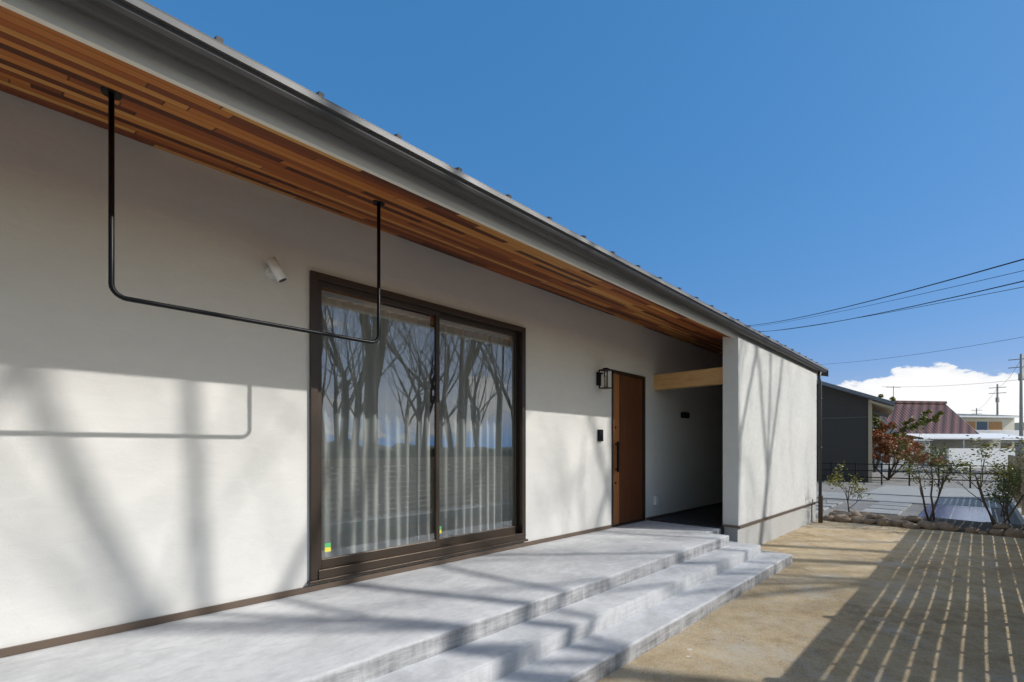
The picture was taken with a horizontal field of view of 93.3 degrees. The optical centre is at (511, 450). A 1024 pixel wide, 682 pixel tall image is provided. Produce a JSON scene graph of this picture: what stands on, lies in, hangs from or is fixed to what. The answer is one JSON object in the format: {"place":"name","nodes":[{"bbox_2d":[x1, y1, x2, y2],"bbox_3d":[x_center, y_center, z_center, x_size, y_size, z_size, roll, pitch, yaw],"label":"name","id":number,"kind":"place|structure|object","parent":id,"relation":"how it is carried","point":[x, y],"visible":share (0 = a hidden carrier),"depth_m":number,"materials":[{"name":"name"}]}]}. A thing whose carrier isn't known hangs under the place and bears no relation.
{"place":"outdoors","nodes":[
{"label":"outdoors","id":0,"kind":"place"},
{"bbox_2d":[143,0,1023,384],"label":"sky","id":1,"kind":"structure","parent":0,"point":[768,161],"materials":[{"name":"blue"}]},
{"bbox_2d":[598,519,1023,681],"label":"ground","id":2,"kind":"structure","parent":0,"point":[834,601],"depth_m":4.17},
{"bbox_2d":[649,504,723,534],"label":"porch floor","id":3,"kind":"structure","parent":2,"relation":"on","point":[711,516],"depth_m":7.69,"materials":[{"name":"tile"}]},
{"bbox_2d":[722,337,817,544],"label":"wing wall","id":4,"kind":"structure","parent":2,"relation":"on","point":[769,446],"depth_m":7.59,"materials":[{"name":"grey paint"}]},
{"bbox_2d":[818,495,826,522],"bbox_3d":[6.202,1.185,9.650,0.145,0.550,0.070,0,0,44],"label":"garden standpipe","id":5,"kind":"object","parent":2,"relation":"on","point":[820,508],"visible":1,"depth_m":9.65,"materials":[{"name":"brown metal"}]},
{"bbox_2d":[817,380,894,481],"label":"neighbour house","id":6,"kind":"structure","parent":0,"point":[846,425],"depth_m":22.38,"materials":[{"name":"grey"}]},
{"bbox_2d":[816,485,1010,521],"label":"paving","id":7,"kind":"structure","parent":0,"point":[959,503],"depth_m":13.44,"materials":[{"name":"grey concrete"}]},
{"bbox_2d":[816,466,1021,524],"bbox_3d":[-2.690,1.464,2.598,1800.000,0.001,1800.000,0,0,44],"label":"ground","id":8,"kind":"structure","parent":0,"point":[912,509],"depth_m":19.43,"materials":[{"name":"grey concrete"}]},
{"bbox_2d":[0,91,722,648],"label":"house wall","id":9,"kind":"structure","parent":8,"relation":"on","point":[156,461],"depth_m":3.48,"materials":[{"name":"white paint"}]},
{"bbox_2d":[265,257,286,281],"bbox_3d":[-1.718,-1.308,3.518,0.121,0.171,0.139,0,0,44],"label":"outdoor spotlight","id":10,"kind":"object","parent":9,"relation":"attached to","point":[273,270],"depth_m":3.49,"materials":[{"name":"white paint"}]},
{"bbox_2d":[0,502,722,657],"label":"wall base trim","id":11,"kind":"structure","parent":9,"relation":"attached to","point":[41,644],"depth_m":3.44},
{"bbox_2d":[0,0,817,375],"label":"eave soffit","id":12,"kind":"structure","parent":9,"relation":"attached to","point":[60,56],"depth_m":2.75,"materials":[{"name":"brown wood"}]},
{"bbox_2d":[100,87,384,343],"bbox_3d":[-1.407,-1.211,2.804,0.080,0.985,1.498,0,0,44],"label":"drying bar","id":13,"kind":"object","parent":12,"relation":"hanging from","point":[112,95],"visible":0.98,"depth_m":2.35,"materials":[{"name":"black metal"}]},
{"bbox_2d":[307,270,527,584],"bbox_3d":[-0.783,-0.178,4.704,0.277,2.427,2.500,0,0,44],"label":"sliding glass door","id":14,"kind":"structure","parent":9,"relation":"in","point":[409,429],"depth_m":4.59,"materials":[{"name":"clear glass"}]},
{"bbox_2d":[120,0,827,376],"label":"roof","id":15,"kind":"structure","parent":9,"relation":"attached to","point":[218,44],"depth_m":2.54,"materials":[{"name":"metal"}]},
{"bbox_2d":[58,0,826,495],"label":"gutter","id":16,"kind":"object","parent":15,"relation":"attached to","point":[140,26],"visible":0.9,"depth_m":2.48,"materials":[{"name":"grey metal"}]},
{"bbox_2d":[598,429,602,440],"bbox_3d":[1.212,-0.200,6.614,0.034,0.160,0.100,0,0,44],"label":"intercom","id":17,"kind":"object","parent":9,"relation":"attached to","point":[600,435],"visible":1,"depth_m":6.59,"materials":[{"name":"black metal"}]},
{"bbox_2d":[596,368,612,388],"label":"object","id":18,"kind":"structure","parent":9,"relation":"attached to","point":[598,378],"depth_m":6.51,"materials":[{"name":"black metal"}]},
{"bbox_2d":[612,370,645,526],"bbox_3d":[1.708,-0.022,7.213,0.155,2.235,0.950,0,0,44],"label":"entrance door","id":19,"kind":"structure","parent":9,"relation":"attached to","point":[628,448],"depth_m":7.21,"materials":[{"name":"brown wood"}]},
{"bbox_2d":[653,496,657,504],"bbox_3d":[2.305,0.810,7.742,0.040,0.140,0.100,0,0,44],"label":"outlet cover","id":20,"kind":"object","parent":9,"relation":"attached to","point":[655,500],"visible":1,"depth_m":7.71,"materials":[{"name":"white paint"}]},
{"bbox_2d":[681,412,689,417],"bbox_3d":[3.038,-0.610,8.479,0.070,0.100,0.220,0,0,44],"label":"porch wall light","id":21,"kind":"object","parent":9,"relation":"attached to","point":[685,414],"visible":1,"depth_m":8.41,"materials":[{"name":"black metal"}]},
{"bbox_2d":[654,367,722,390],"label":"porch beam","id":22,"kind":"structure","parent":9,"relation":"attached to","point":[696,378],"depth_m":7.32,"materials":[{"name":"brown wood"}]},
{"bbox_2d":[0,520,791,681],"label":"terrace steps","id":23,"kind":"structure","parent":8,"relation":"on","point":[596,606],"depth_m":3.27,"materials":[{"name":"concrete"}]},
{"bbox_2d":[750,259,1023,456],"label":"utility poles","id":24,"kind":"object","parent":8,"relation":"on","point":[1020,376],"visible":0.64,"depth_m":35.82,"materials":[{"name":"grey concrete"}]},
{"bbox_2d":[872,394,943,471],"bbox_3d":[24.021,-1.055,30.251,4.071,5.131,2.882,0,0,22],"label":"tree","id":25,"kind":"object","parent":8,"relation":"on","point":[902,430],"visible":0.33,"depth_m":30.64,"materials":[{"name":"green plant"}]},
{"bbox_2d":[872,421,944,479],"bbox_3d":[18.519,0.026,23.120,3.224,2.977,3.629,0,0,-17],"label":"russet tree","id":26,"kind":"object","parent":8,"relation":"on","point":[881,438],"visible":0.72,"depth_m":23.39,"materials":[{"name":"red plant"}]},
{"bbox_2d":[817,462,1004,487],"bbox_3d":[14.387,1.000,21.416,10.425,0.920,0.050,0,0,44],"label":"black rail fence","id":27,"kind":"object","parent":8,"relation":"on","point":[855,470],"visible":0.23,"depth_m":20.09,"materials":[{"name":"black metal"}]},
{"bbox_2d":[823,510,1023,537],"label":"stone border","id":28,"kind":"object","parent":8,"relation":"on","point":[966,526],"depth_m":9.01,"materials":[{"name":"grey stone"}]},
{"bbox_2d":[825,461,872,511],"bbox_3d":[7.323,0.854,10.510,0.837,1.238,0.670,0,0,-8],"label":"shrub","id":29,"kind":"object","parent":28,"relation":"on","point":[856,490],"visible":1,"depth_m":10.57,"materials":[{"name":"green plant"}]},
{"bbox_2d":[886,413,969,520],"bbox_3d":[7.936,0.357,9.159,1.709,2.124,0.900,0,0,-8],"label":"shrub","id":30,"kind":"object","parent":28,"relation":"on","point":[932,514],"visible":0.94,"depth_m":9.20,"materials":[{"name":"green plant"}]},
{"bbox_2d":[926,435,1023,525],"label":"shrub","id":31,"kind":"object","parent":28,"relation":"on","point":[980,484],"visible":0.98,"depth_m":8.77,"materials":[{"name":"green plant"}]},
{"bbox_2d":[983,465,1023,523],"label":"shrub","id":32,"kind":"object","parent":28,"relation":"on","point":[1002,497],"visible":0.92,"depth_m":9.42,"materials":[{"name":"green plant"}]},
{"bbox_2d":[872,439,1014,467],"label":"white garden wall","id":33,"kind":"structure","parent":8,"relation":"on","point":[962,451],"depth_m":39.83,"materials":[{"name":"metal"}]},
{"bbox_2d":[872,386,1023,464],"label":"tile roof house","id":34,"kind":"structure","parent":8,"relation":"on","point":[951,428],"depth_m":43.95,"materials":[{"name":"red tile"}]},
{"bbox_2d":[989,459,1020,515],"bbox_3d":[11.117,0.842,10.715,0.789,1.269,1.047,0,0,44],"label":"shrub","id":35,"kind":"object","parent":8,"relation":"on","point":[1013,472],"visible":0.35,"depth_m":10.72,"materials":[{"name":"green plant"}]},
{"bbox_2d":[1008,455,1023,524],"bbox_3d":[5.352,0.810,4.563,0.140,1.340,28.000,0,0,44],"label":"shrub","id":36,"kind":"object","parent":8,"relation":"on","point":[1019,510],"visible":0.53,"depth_m":10.81,"materials":[{"name":"plant"}]},
{"bbox_2d":[1014,440,1023,455],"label":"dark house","id":37,"kind":"structure","parent":8,"relation":"on","point":[1016,449],"depth_m":70.53,"materials":[{"name":"grey"}]},
{"bbox_2d":[1014,422,1023,429],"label":"buildings","id":38,"kind":"structure","parent":8,"relation":"on","point":[1016,426],"depth_m":85.83,"materials":[{"name":"grey"}]},
{"bbox_2d":[837,362,1023,422],"bbox_3d":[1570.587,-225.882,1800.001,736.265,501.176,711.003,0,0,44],"label":"cloud","id":39,"kind":"structure","parent":0,"point":[958,396],"depth_m":1800.00,"materials":[{"name":"white"}]},
{"bbox_2d":[872,469,1005,474],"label":"street","id":40,"kind":"structure","parent":0,"point":[940,471],"depth_m":32.92,"materials":[{"name":"grey asphalt"}]},
{"bbox_2d":[958,414,1023,447],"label":"white balcony house","id":41,"kind":"structure","parent":0,"point":[983,423],"depth_m":58.51,"materials":[{"name":"metal"}]}
]}

